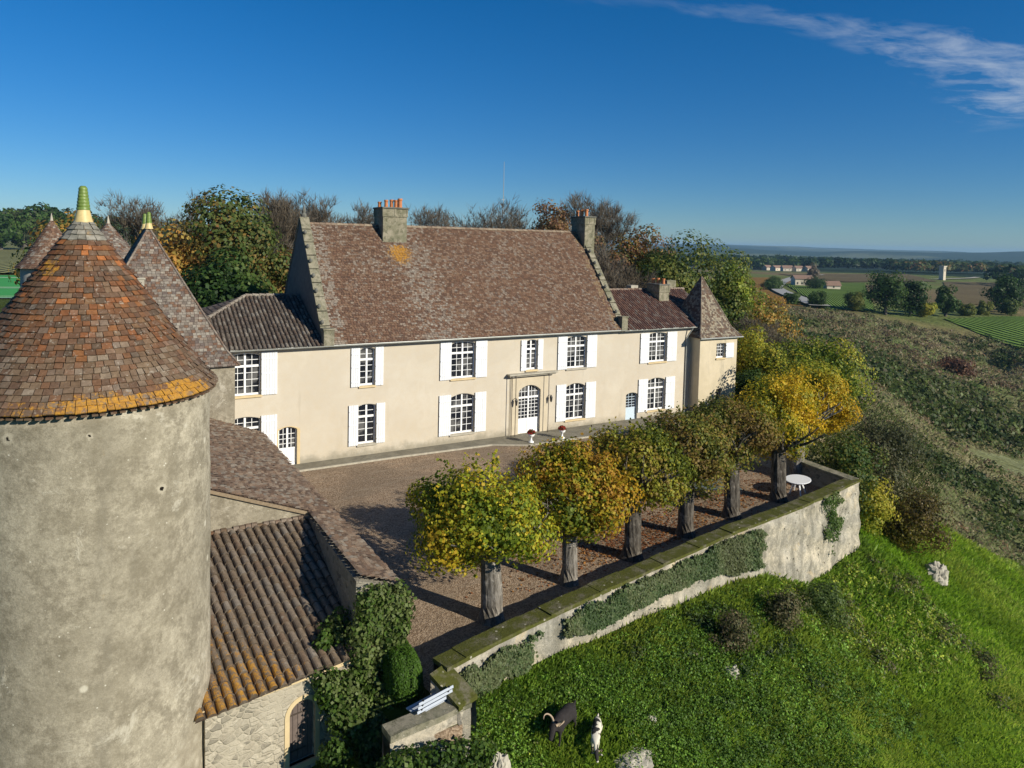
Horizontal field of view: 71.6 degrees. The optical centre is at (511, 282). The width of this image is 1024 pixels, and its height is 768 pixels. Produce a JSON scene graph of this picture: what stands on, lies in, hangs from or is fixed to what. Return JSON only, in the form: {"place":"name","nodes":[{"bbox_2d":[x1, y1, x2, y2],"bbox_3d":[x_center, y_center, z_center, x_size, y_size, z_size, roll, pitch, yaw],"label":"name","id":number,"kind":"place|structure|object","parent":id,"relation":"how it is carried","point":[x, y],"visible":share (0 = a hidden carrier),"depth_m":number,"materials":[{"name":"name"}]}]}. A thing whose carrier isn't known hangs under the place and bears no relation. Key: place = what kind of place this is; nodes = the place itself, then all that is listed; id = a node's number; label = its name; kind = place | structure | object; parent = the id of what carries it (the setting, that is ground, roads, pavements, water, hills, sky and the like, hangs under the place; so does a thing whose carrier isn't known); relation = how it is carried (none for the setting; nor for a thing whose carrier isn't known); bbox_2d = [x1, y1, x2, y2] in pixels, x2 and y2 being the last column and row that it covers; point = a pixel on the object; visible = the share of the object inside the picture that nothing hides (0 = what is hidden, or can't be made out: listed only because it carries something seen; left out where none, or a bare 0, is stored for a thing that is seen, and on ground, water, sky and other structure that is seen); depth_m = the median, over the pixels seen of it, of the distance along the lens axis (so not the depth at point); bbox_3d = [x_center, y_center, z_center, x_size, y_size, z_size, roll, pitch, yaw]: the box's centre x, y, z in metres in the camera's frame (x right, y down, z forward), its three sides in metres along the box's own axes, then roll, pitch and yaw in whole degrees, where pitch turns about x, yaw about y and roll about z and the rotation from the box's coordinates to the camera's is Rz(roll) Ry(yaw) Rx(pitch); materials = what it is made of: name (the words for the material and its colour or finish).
{"place":"outdoors","nodes":[
{"label":"outdoors","id":0,"kind":"place"},
{"bbox_2d":[367,682,457,728],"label":"lawn","id":1,"kind":"structure","parent":0,"point":[396,712],"depth_m":18.96,"materials":[{"name":"green plant"}]},
{"bbox_2d":[375,639,423,708],"bbox_3d":[-3.281,10.774,20.118,1.103,1.262,2.382,-1,4,-30],"label":"bush","id":2,"kind":"object","parent":1,"relation":"on","point":[401,668],"visible":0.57,"depth_m":19.30,"materials":[{"name":"green plant"}]},
{"bbox_2d":[406,685,453,714],"bbox_3d":[-2.148,11.051,18.559,1.120,0.907,0.568,-2,5,-44],"label":"garden bench","id":3,"kind":"object","parent":1,"relation":"on","point":[429,702],"visible":0.8,"depth_m":18.40,"materials":[{"name":"grey paint"}]},
{"bbox_2d":[294,413,687,469],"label":"terrace path","id":4,"kind":"structure","parent":0,"point":[537,437],"depth_m":44.46,"materials":[{"name":"beige stone"}]},
{"bbox_2d":[0,234,1023,767],"bbox_3d":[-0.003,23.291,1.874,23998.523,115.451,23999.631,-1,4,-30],"label":"ground","id":5,"kind":"structure","parent":0,"point":[938,318],"depth_m":55.78,"materials":[{"name":"green plant"}]},
{"bbox_2d":[0,208,25,249],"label":"oak tree","id":6,"kind":"object","parent":5,"relation":"on","point":[10,228],"visible":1,"depth_m":351.10,"materials":[{"name":"green plant"}]},
{"bbox_2d":[0,249,28,272],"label":"vineyard","id":7,"kind":"object","parent":5,"relation":"on","point":[5,255],"visible":0.15,"depth_m":245.37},
{"bbox_2d":[2,206,42,249],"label":"oak tree","id":8,"kind":"object","parent":5,"relation":"on","point":[29,217],"visible":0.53,"depth_m":364.26,"materials":[{"name":"green plant"}]},
{"bbox_2d":[13,213,61,287],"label":"round tower","id":9,"kind":"structure","parent":5,"relation":"on","point":[42,245],"depth_m":58.67,"materials":[{"name":"tile"}]},
{"bbox_2d":[8,208,134,290],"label":"tree","id":10,"kind":"object","parent":5,"relation":"on","point":[37,233],"visible":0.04,"depth_m":72.57,"materials":[{"name":"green plant"}]},
{"bbox_2d":[0,186,217,767],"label":"round tower","id":11,"kind":"structure","parent":5,"relation":"on","point":[108,378],"depth_m":15.11,"materials":[{"name":"ceramic"}]},
{"bbox_2d":[100,216,130,258],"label":"round tower","id":12,"kind":"structure","parent":5,"relation":"on","point":[120,244],"depth_m":54.51,"materials":[{"name":"tile"}]},
{"bbox_2d":[94,188,170,248],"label":"bare tree","id":13,"kind":"object","parent":5,"relation":"on","point":[136,220],"visible":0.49,"depth_m":74.63,"materials":[{"name":"brown plant"}]},
{"bbox_2d":[135,216,207,281],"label":"golden tree","id":14,"kind":"object","parent":5,"relation":"on","point":[175,253],"visible":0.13,"depth_m":59.53,"materials":[{"name":"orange plant"}]},
{"bbox_2d":[123,212,240,424],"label":"pavilion tower","id":15,"kind":"structure","parent":5,"relation":"on","point":[148,261],"depth_m":34.73,"materials":[{"name":"ceramic"}]},
{"bbox_2d":[162,184,291,292],"bbox_3d":[-24.615,-0.024,64.188,11.626,17.520,12.518,3,4,31],"label":"autumn tree","id":16,"kind":"object","parent":5,"relation":"on","point":[240,230],"visible":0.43,"depth_m":61.41,"materials":[{"name":"green plant"}]},
{"bbox_2d":[181,246,277,307],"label":"evergreen tree","id":17,"kind":"object","parent":5,"relation":"on","point":[214,284],"visible":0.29,"depth_m":54.47,"materials":[{"name":"green plant"}]},
{"bbox_2d":[258,187,319,255],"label":"bare tree","id":18,"kind":"object","parent":5,"relation":"on","point":[291,233],"visible":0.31,"depth_m":72.25,"materials":[{"name":"brown plant"}]},
{"bbox_2d":[194,515,384,767],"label":"lean to shed","id":19,"kind":"object","parent":5,"relation":"on","point":[274,598],"visible":0.69,"depth_m":19.29,"materials":[{"name":"tile"}]},
{"bbox_2d":[289,699,311,762],"bbox_3d":[-5.673,11.930,18.986,0.668,1.693,0.055,-1,4,-38],"label":"door","id":20,"kind":"structure","parent":19,"relation":"in","point":[301,714],"depth_m":19.00,"materials":[{"name":"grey wood"}]},
{"bbox_2d":[248,188,346,250],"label":"bare tree","id":21,"kind":"object","parent":5,"relation":"on","point":[288,209],"visible":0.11,"depth_m":74.23,"materials":[{"name":"brown plant"}]},
{"bbox_2d":[210,418,399,702],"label":"gallery building","id":22,"kind":"structure","parent":5,"relation":"on","point":[256,476],"depth_m":24.06,"materials":[{"name":"tile"}]},
{"bbox_2d":[310,578,416,767],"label":"ivy","id":23,"kind":"object","parent":22,"relation":"attached to","point":[383,616],"visible":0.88,"depth_m":19.27,"materials":[{"name":"green plant"}]},
{"bbox_2d":[293,192,373,223],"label":"bare tree","id":24,"kind":"object","parent":5,"relation":"on","point":[324,215],"visible":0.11,"depth_m":76.20,"materials":[{"name":"brown plant"}]},
{"bbox_2d":[382,701,471,767],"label":"parapet wall","id":25,"kind":"structure","parent":5,"relation":"on","point":[422,729],"depth_m":17.92,"materials":[{"name":"stone"}]},
{"bbox_2d":[349,733,497,767],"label":"ivy","id":26,"kind":"object","parent":25,"relation":"attached to","point":[450,757],"visible":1,"depth_m":17.49,"materials":[{"name":"green plant"}]},
{"bbox_2d":[404,203,455,226],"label":"bare tree","id":27,"kind":"object","parent":5,"relation":"on","point":[433,215],"visible":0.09,"depth_m":88.46,"materials":[{"name":"brown plant"}]},
{"bbox_2d":[202,198,696,464],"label":"manor house","id":28,"kind":"structure","parent":5,"relation":"on","point":[389,329],"depth_m":44.57,"materials":[{"name":"paint"}]},
{"bbox_2d":[233,351,276,398],"bbox_3d":[-13.778,4.915,37.711,2.474,2.400,0.323,-1,4,-30],"label":"window","id":29,"kind":"structure","parent":28,"relation":"in","point":[247,375],"depth_m":37.84,"materials":[{"name":"white paint"}]},
{"bbox_2d":[235,414,276,445],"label":"window","id":30,"kind":"structure","parent":28,"relation":"in","point":[249,422],"depth_m":38.08,"materials":[{"name":"white paint"}]},
{"bbox_2d":[278,427,295,464],"bbox_3d":[-12.357,8.975,38.964,1.000,2.177,0.082,-1,4,-30],"label":"door","id":31,"kind":"structure","parent":28,"relation":"in","point":[287,435],"depth_m":38.99,"materials":[{"name":"white paint"}]},
{"bbox_2d":[348,402,384,446],"bbox_3d":[-8.424,8.230,41.051,2.158,2.450,0.323,-1,4,-30],"label":"window","id":32,"kind":"structure","parent":28,"relation":"in","point":[361,426],"depth_m":41.15,"materials":[{"name":"white paint"}]},
{"bbox_2d":[351,347,383,388],"bbox_3d":[-8.359,4.896,40.851,1.908,2.330,0.323,-1,4,-30],"label":"window","id":33,"kind":"structure","parent":28,"relation":"in","point":[362,362],"depth_m":40.94,"materials":[{"name":"white paint"}]},
{"bbox_2d":[439,391,485,436],"bbox_3d":[-3.107,8.192,44.130,3.228,2.620,0.323,-1,4,-30],"label":"window","id":34,"kind":"structure","parent":28,"relation":"in","point":[455,412],"depth_m":44.21,"materials":[{"name":"white paint"}]},
{"bbox_2d":[440,340,487,380],"bbox_3d":[-3.019,4.839,43.942,3.208,2.420,0.323,-1,4,-30],"label":"window","id":35,"kind":"structure","parent":28,"relation":"in","point":[456,359],"depth_m":44.03,"materials":[{"name":"white paint"}]},
{"bbox_2d":[518,385,538,433],"bbox_3d":[1.036,8.295,46.676,1.680,3.197,0.085,-1,4,-30],"label":"door","id":36,"kind":"structure","parent":28,"relation":"in","point":[528,406],"depth_m":46.69,"materials":[{"name":"white paint"}]},
{"bbox_2d":[521,339,543,371],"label":"window","id":37,"kind":"structure","parent":28,"relation":"in","point":[528,348],"depth_m":46.50,"materials":[{"name":"white paint"}]},
{"bbox_2d":[556,381,595,421],"bbox_3d":[4.318,8.149,48.430,3.248,2.600,0.323,-1,4,-30],"label":"window","id":38,"kind":"structure","parent":28,"relation":"in","point":[569,399],"depth_m":48.53,"materials":[{"name":"white paint"}]},
{"bbox_2d":[557,335,596,370],"bbox_3d":[4.397,4.776,48.236,3.208,2.320,0.323,-1,4,-30],"label":"window","id":39,"kind":"structure","parent":28,"relation":"in","point":[571,350],"depth_m":48.33,"materials":[{"name":"white paint"}]},
{"bbox_2d":[638,376,674,412],"bbox_3d":[10.528,8.218,52.035,3.468,2.500,0.323,-1,4,-30],"label":"window","id":40,"kind":"structure","parent":28,"relation":"in","point":[650,393],"depth_m":52.15,"materials":[{"name":"white paint"}]},
{"bbox_2d":[640,331,676,363],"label":"window","id":41,"kind":"structure","parent":28,"relation":"in","point":[652,348],"depth_m":51.97,"materials":[{"name":"white paint"}]},
{"bbox_2d":[430,666,476,737],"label":"parapet wall","id":42,"kind":"structure","parent":5,"relation":"on","point":[461,695],"depth_m":18.96,"materials":[{"name":"stone"}]},
{"bbox_2d":[428,195,526,228],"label":"bare tree","id":43,"kind":"object","parent":5,"relation":"on","point":[491,217],"visible":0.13,"depth_m":76.18,"materials":[{"name":"brown plant"}]},
{"bbox_2d":[427,202,535,228],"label":"bare tree","id":44,"kind":"object","parent":5,"relation":"on","point":[473,214],"visible":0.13,"depth_m":79.38,"materials":[{"name":"brown plant"}]},
{"bbox_2d":[530,198,573,230],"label":"autumn tree","id":45,"kind":"object","parent":5,"relation":"on","point":[562,222],"visible":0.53,"depth_m":74.67,"materials":[{"name":"brown plant"}]},
{"bbox_2d":[543,700,576,746],"bbox_3d":[1.417,12.184,19.572,0.592,0.922,1.504,4,4,35],"label":"goat","id":46,"kind":"object","parent":5,"relation":"on","point":[564,716],"visible":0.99,"depth_m":19.42},
{"bbox_2d":[300,427,820,742],"bbox_3d":[6.778,10.925,36.582,35.300,0.500,23.250,-1,4,-30],"label":"gravel court","id":47,"kind":"object","parent":5,"relation":"on","point":[367,500],"visible":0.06,"depth_m":30.06,"materials":[{"name":"beige gravel"}]},
{"bbox_2d":[404,449,562,626],"bbox_3d":[-1.101,8.548,24.040,5.401,5.517,5.753,-1,4,-30],"label":"linden tree","id":48,"kind":"object","parent":47,"relation":"on","point":[464,521],"visible":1,"depth_m":22.79,"materials":[{"name":"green plant"}]},
{"bbox_2d":[299,423,675,471],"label":"kerb","id":49,"kind":"structure","parent":47,"relation":"on","point":[345,464],"depth_m":41.77,"materials":[{"name":"stone"}]},
{"bbox_2d":[512,432,646,586],"bbox_3d":[2.405,8.446,26.791,4.869,5.569,5.321,-1,4,-30],"label":"linden tree","id":50,"kind":"object","parent":47,"relation":"on","point":[585,498],"visible":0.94,"depth_m":26.04,"materials":[{"name":"yellow plant"}]},
{"bbox_2d":[425,467,793,597],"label":"fallen leaves","id":51,"kind":"object","parent":47,"relation":"on","point":[644,543],"visible":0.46,"depth_m":30.78,"materials":[{"name":"brown plant"}]},
{"bbox_2d":[582,415,697,562],"bbox_3d":[4.943,8.314,29.412,4.872,5.650,5.112,-1,4,-30],"label":"linden tree","id":52,"kind":"object","parent":47,"relation":"on","point":[653,467],"visible":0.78,"depth_m":28.32,"materials":[{"name":"green plant"}]},
{"bbox_2d":[641,401,738,538],"bbox_3d":[7.550,8.236,31.780,4.812,5.656,4.968,3,4,24],"label":"linden tree","id":53,"kind":"object","parent":47,"relation":"on","point":[703,452],"visible":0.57,"depth_m":30.61,"materials":[{"name":"green plant"}]},
{"bbox_2d":[686,390,785,519],"bbox_3d":[10.362,8.061,34.241,4.856,5.855,5.304,-1,4,-30],"label":"linden tree","id":54,"kind":"object","parent":47,"relation":"on","point":[751,437],"visible":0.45,"depth_m":32.92,"materials":[{"name":"green plant"}]},
{"bbox_2d":[731,371,826,502],"bbox_3d":[13.711,7.784,36.866,5.385,6.262,5.734,-1,4,-30],"label":"linden tree","id":55,"kind":"object","parent":47,"relation":"on","point":[794,413],"visible":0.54,"depth_m":35.56,"materials":[{"name":"yellow plant"}]},
{"bbox_2d":[766,359,862,474],"bbox_3d":[16.480,7.655,40.476,6.576,6.234,5.622,-1,4,-30],"label":"linden tree","id":56,"kind":"object","parent":47,"relation":"on","point":[836,416],"visible":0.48,"depth_m":39.34,"materials":[{"name":"yellow plant"}]},
{"bbox_2d":[558,189,640,262],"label":"bare tree","id":57,"kind":"object","parent":5,"relation":"on","point":[605,228],"visible":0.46,"depth_m":77.72,"materials":[{"name":"brown plant"}]},
{"bbox_2d":[594,242,661,288],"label":"bare tree","id":58,"kind":"object","parent":5,"relation":"on","point":[614,278],"visible":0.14,"depth_m":59.08,"materials":[{"name":"brown plant"}]},
{"bbox_2d":[614,745,654,767],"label":"boulder","id":59,"kind":"object","parent":5,"relation":"on","point":[626,759],"visible":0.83,"depth_m":19.63,"materials":[{"name":"stone"}]},
{"bbox_2d":[607,223,678,287],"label":"autumn tree","id":60,"kind":"object","parent":5,"relation":"on","point":[633,250],"visible":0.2,"depth_m":71.95,"materials":[{"name":"brown plant"}]},
{"bbox_2d":[433,478,860,681],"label":"retaining wall","id":61,"kind":"structure","parent":5,"relation":"on","point":[799,547],"depth_m":27.73,"materials":[{"name":"stone"}]},
{"bbox_2d":[460,630,544,698],"bbox_3d":[-0.347,11.348,20.543,3.611,1.470,0.339,-2,5,-43],"label":"ivy","id":62,"kind":"object","parent":61,"relation":"attached to","point":[514,660],"visible":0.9,"depth_m":20.48,"materials":[{"name":"green plant"}]},
{"bbox_2d":[563,528,768,638],"bbox_3d":[6.169,11.252,26.301,12.181,1.941,0.434,-1,4,-40],"label":"ivy","id":63,"kind":"object","parent":61,"relation":"attached to","point":[739,554],"visible":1,"depth_m":26.05,"materials":[{"name":"green plant"}]},
{"bbox_2d":[822,490,845,555],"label":"ivy","id":64,"kind":"object","parent":61,"relation":"attached to","point":[839,522],"visible":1,"depth_m":33.73,"materials":[{"name":"green plant"}]},
{"bbox_2d":[633,229,741,318],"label":"olive green tree","id":65,"kind":"object","parent":5,"relation":"on","point":[668,270],"visible":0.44,"depth_m":68.06,"materials":[{"name":"green plant"}]},
{"bbox_2d":[681,276,743,411],"bbox_3d":[14.628,5.248,55.266,4.497,11.450,4.595,-1,4,-30],"label":"corner turret","id":66,"kind":"object","parent":5,"relation":"on","point":[714,335],"visible":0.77,"depth_m":53.66,"materials":[{"name":"paint"}]},
{"bbox_2d":[706,608,760,657],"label":"olive shrub","id":67,"kind":"object","parent":5,"relation":"on","point":[734,626],"visible":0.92,"depth_m":24.93,"materials":[{"name":"green plant"}]},
{"bbox_2d":[708,248,768,332],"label":"olive green tree","id":68,"kind":"object","parent":5,"relation":"on","point":[735,299],"visible":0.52,"depth_m":72.32,"materials":[{"name":"green plant"}]},
{"bbox_2d":[466,492,1023,767],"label":"grass","id":69,"kind":"structure","parent":5,"relation":"on","point":[869,548],"depth_m":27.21,"materials":[{"name":"green plant"}]},
{"bbox_2d":[735,366,765,403],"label":"dark shrub","id":70,"kind":"object","parent":5,"relation":"on","point":[744,378],"visible":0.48,"depth_m":55.02,"materials":[{"name":"green plant"}]},
{"bbox_2d":[733,311,795,349],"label":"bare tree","id":71,"kind":"object","parent":5,"relation":"on","point":[771,333],"visible":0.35,"depth_m":65.55,"materials":[{"name":"brown plant"}]},
{"bbox_2d":[733,294,803,349],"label":"olive green tree","id":72,"kind":"object","parent":5,"relation":"on","point":[772,316],"visible":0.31,"depth_m":75.76,"materials":[{"name":"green plant"}]},
{"bbox_2d":[735,324,805,386],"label":"yellow green tree","id":73,"kind":"object","parent":5,"relation":"on","point":[756,354],"visible":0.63,"depth_m":57.77,"materials":[{"name":"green plant"}]},
{"bbox_2d":[758,586,812,634],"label":"olive shrub","id":74,"kind":"object","parent":5,"relation":"on","point":[785,607],"visible":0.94,"depth_m":27.23,"materials":[{"name":"green plant"}]},
{"bbox_2d":[676,256,918,268],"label":"woodland","id":75,"kind":"object","parent":5,"relation":"on","point":[828,262],"visible":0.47,"depth_m":976.49,"materials":[{"name":"green plant"}]},
{"bbox_2d":[748,453,858,487],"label":"terrace wall","id":76,"kind":"structure","parent":5,"relation":"on","point":[820,476],"depth_m":37.76,"materials":[{"name":"grey stone"}]},
{"bbox_2d":[775,346,849,444],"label":"yellow green tree","id":77,"kind":"object","parent":5,"relation":"on","point":[812,364],"visible":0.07,"depth_m":51.28,"materials":[{"name":"green plant"}]},
{"bbox_2d":[610,253,1023,268],"bbox_3d":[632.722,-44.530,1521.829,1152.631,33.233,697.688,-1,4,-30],"label":"woodland","id":78,"kind":"object","parent":5,"relation":"on","point":[780,257],"visible":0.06,"depth_m":1456.56,"materials":[{"name":"green plant"}]},
{"bbox_2d":[621,554,1013,710],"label":"bramble bank","id":79,"kind":"structure","parent":5,"relation":"on","point":[986,658],"depth_m":29.27,"materials":[{"name":"green plant"}]},
{"bbox_2d":[800,578,851,631],"bbox_3d":[13.030,13.695,29.868,2.358,2.080,2.275,1,3,-4],"label":"green shrub","id":80,"kind":"object","parent":5,"relation":"on","point":[818,599],"visible":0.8,"depth_m":29.59,"materials":[{"name":"green plant"}]},
{"bbox_2d":[777,335,878,411],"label":"yellow green tree","id":81,"kind":"object","parent":5,"relation":"on","point":[833,359],"visible":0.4,"depth_m":55.14,"materials":[{"name":"green plant"}]},
{"bbox_2d":[736,339,942,510],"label":"plateau grass","id":82,"kind":"structure","parent":5,"relation":"on","point":[911,478],"depth_m":65.54,"materials":[{"name":"green plant"}]},
{"bbox_2d":[804,430,889,517],"bbox_3d":[18.974,10.521,40.296,4.145,4.472,4.588,-1,4,-30],"label":"green shrub","id":83,"kind":"object","parent":5,"relation":"on","point":[845,462],"visible":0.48,"depth_m":39.23,"materials":[{"name":"green plant"}]},
{"bbox_2d":[783,274,933,281],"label":"vineyard","id":84,"kind":"object","parent":5,"relation":"on","point":[851,277],"visible":0.63,"depth_m":643.93,"materials":[{"name":"brown soil"}]},
{"bbox_2d":[819,410,936,525],"bbox_3d":[22.773,11.273,43.553,7.366,6.831,6.005,-1,4,-30],"label":"olive shrub","id":85,"kind":"object","parent":5,"relation":"on","point":[883,440],"visible":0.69,"depth_m":42.54,"materials":[{"name":"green plant"}]},
{"bbox_2d":[859,474,901,538],"bbox_3d":[20.015,12.464,39.437,2.952,3.810,2.957,-1,4,-30],"label":"yellow shrub","id":86,"kind":"object","parent":5,"relation":"on","point":[880,505],"visible":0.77,"depth_m":38.75,"materials":[{"name":"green plant"}]},
{"bbox_2d":[862,270,908,314],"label":"tree","id":87,"kind":"object","parent":5,"relation":"on","point":[885,289],"visible":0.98,"depth_m":249.93,"materials":[{"name":"green plant"}]},
{"bbox_2d":[767,303,1023,564],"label":"hillside scrub","id":88,"kind":"object","parent":5,"relation":"on","point":[900,378],"visible":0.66,"depth_m":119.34,"materials":[{"name":"green plant"}]},
{"bbox_2d":[771,303,1023,566],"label":"dry grass","id":89,"kind":"structure","parent":5,"relation":"on","point":[953,453],"depth_m":99.74,"materials":[{"name":"green plant"}]},
{"bbox_2d":[892,279,931,316],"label":"tree","id":90,"kind":"object","parent":5,"relation":"on","point":[916,290],"visible":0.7,"depth_m":254.44,"materials":[{"name":"green plant"}]},
{"bbox_2d":[875,485,955,555],"bbox_3d":[23.122,13.685,40.766,4.428,3.822,4.597,2,3,17],"label":"brown shrub","id":91,"kind":"object","parent":5,"relation":"on","point":[910,529],"visible":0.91,"depth_m":40.03,"materials":[{"name":"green plant"}]},
{"bbox_2d":[925,561,948,585],"bbox_3d":[23.960,16.682,40.061,1.746,1.829,1.332,-1,4,-30],"label":"boulder","id":92,"kind":"object","parent":5,"relation":"on","point":[938,571],"visible":0.59,"depth_m":39.72,"materials":[{"name":"stone"}]},
{"bbox_2d":[935,284,962,316],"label":"tree","id":93,"kind":"object","parent":5,"relation":"on","point":[946,301],"visible":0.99,"depth_m":263.13,"materials":[{"name":"green plant"}]},
{"bbox_2d":[881,260,1023,273],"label":"woodland","id":94,"kind":"object","parent":5,"relation":"on","point":[959,266],"visible":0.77,"depth_m":861.91,"materials":[{"name":"green plant"}]},
{"bbox_2d":[936,354,978,377],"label":"red shrub","id":95,"kind":"object","parent":5,"relation":"on","point":[963,368],"visible":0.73,"depth_m":167.01,"materials":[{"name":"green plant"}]},
{"bbox_2d":[943,282,1023,304],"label":"brown vineyard","id":96,"kind":"object","parent":5,"relation":"on","point":[967,293],"visible":0.39,"depth_m":465.64,"materials":[{"name":"brown soil"}]},
{"bbox_2d":[946,316,1023,347],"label":"vineyard","id":97,"kind":"object","parent":5,"relation":"on","point":[1008,329],"visible":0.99,"depth_m":240.88,"materials":[{"name":"green plant"}]},
{"bbox_2d":[979,274,1023,311],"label":"tree","id":98,"kind":"object","parent":5,"relation":"on","point":[999,293],"visible":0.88,"depth_m":290.69,"materials":[{"name":"green plant"}]},
{"bbox_2d":[983,263,1023,283],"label":"woodland","id":99,"kind":"object","parent":5,"relation":"on","point":[1017,272],"visible":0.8,"depth_m":567.85,"materials":[{"name":"green plant"}]},
{"bbox_2d":[0,0,1023,252],"label":"sky","id":100,"kind":"structure","parent":0,"point":[850,124],"materials":[{"name":"blue"}]},
{"bbox_2d":[786,283,874,310],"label":"meadow","id":101,"kind":"structure","parent":0,"point":[835,299],"depth_m":371.87,"materials":[{"name":"green plant"}]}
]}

